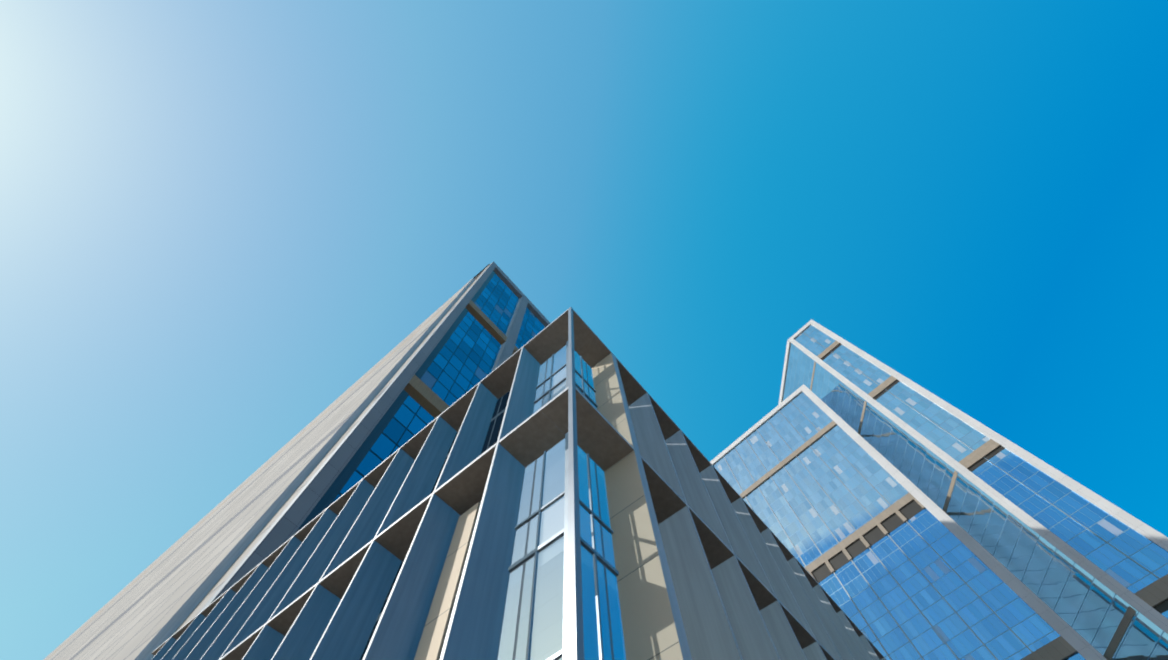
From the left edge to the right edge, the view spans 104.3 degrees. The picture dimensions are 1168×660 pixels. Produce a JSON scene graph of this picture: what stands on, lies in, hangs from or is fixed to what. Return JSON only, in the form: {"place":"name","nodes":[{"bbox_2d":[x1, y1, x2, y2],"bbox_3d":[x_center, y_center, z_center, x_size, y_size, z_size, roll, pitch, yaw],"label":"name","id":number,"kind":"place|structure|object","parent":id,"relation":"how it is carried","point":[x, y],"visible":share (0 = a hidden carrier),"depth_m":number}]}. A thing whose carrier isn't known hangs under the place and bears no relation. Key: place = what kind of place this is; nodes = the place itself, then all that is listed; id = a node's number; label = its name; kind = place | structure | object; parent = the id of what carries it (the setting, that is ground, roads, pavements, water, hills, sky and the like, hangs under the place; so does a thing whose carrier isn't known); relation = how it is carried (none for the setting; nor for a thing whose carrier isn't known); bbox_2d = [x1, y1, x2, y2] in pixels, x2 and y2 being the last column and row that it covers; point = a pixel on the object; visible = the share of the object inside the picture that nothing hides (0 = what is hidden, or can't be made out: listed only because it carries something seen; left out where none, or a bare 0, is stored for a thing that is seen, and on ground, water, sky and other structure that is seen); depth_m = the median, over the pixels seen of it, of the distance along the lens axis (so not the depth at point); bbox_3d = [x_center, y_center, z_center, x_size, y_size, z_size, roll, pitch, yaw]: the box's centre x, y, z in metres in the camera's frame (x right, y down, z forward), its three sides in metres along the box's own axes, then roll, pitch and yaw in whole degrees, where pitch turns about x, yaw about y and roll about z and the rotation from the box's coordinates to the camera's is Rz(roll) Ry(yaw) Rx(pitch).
{"place":"outdoors","nodes":[
{"label":"outdoors","id":0,"kind":"place"},
{"bbox_2d":[43,264,545,659],"bbox_3d":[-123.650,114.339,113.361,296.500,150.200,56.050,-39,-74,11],"label":"building","id":1,"kind":"structure","parent":0,"point":[168,593],"depth_m":74.28},
{"bbox_2d":[197,261,550,614],"bbox_3d":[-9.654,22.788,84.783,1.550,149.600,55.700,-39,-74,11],"label":"tower pier belts","id":2,"kind":"object","parent":1,"relation":"attached to","point":[318,493],"visible":0.17,"depth_m":57.77},
{"bbox_2d":[360,345,625,659],"bbox_3d":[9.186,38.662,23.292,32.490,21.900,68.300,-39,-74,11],"label":"windows","id":3,"kind":"structure","parent":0,"point":[547,637],"depth_m":10.25},
{"bbox_2d":[414,341,618,659],"bbox_3d":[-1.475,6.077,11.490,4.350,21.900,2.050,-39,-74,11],"label":"glazing frames","id":4,"kind":"structure","parent":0,"point":[431,642],"depth_m":10.85},
{"bbox_2d":[0,0,1167,659],"label":"sky","id":5,"kind":"structure","parent":0,"point":[217,217]},
{"label":"ground","id":6,"kind":"structure","parent":0,"visible":0},
{"bbox_2d":[151,307,885,659],"bbox_3d":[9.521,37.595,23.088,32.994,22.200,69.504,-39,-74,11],"label":"building facade","id":7,"kind":"structure","parent":6,"relation":"on","point":[709,565],"depth_m":14.73},
{"bbox_2d":[713,392,1085,659],"bbox_3d":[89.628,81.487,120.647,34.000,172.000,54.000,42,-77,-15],"label":"glass windows","id":8,"kind":"structure","parent":6,"relation":"on","point":[1030,627],"depth_m":124.13},
{"bbox_2d":[710,384,1106,659],"bbox_3d":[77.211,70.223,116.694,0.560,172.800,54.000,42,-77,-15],"label":"window frames","id":9,"kind":"structure","parent":8,"relation":"attached to","point":[1069,641],"depth_m":129.35},
{"bbox_2d":[782,325,1167,659],"bbox_3d":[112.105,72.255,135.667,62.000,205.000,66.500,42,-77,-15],"label":"glass windows","id":10,"kind":"structure","parent":6,"relation":"on","point":[1090,609],"depth_m":111.66},
{"bbox_2d":[778,319,1167,659],"bbox_3d":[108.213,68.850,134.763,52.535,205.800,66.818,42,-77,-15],"label":"tower frames","id":11,"kind":"object","parent":10,"relation":"attached to","point":[1150,602],"visible":0.79,"depth_m":113.81}
]}

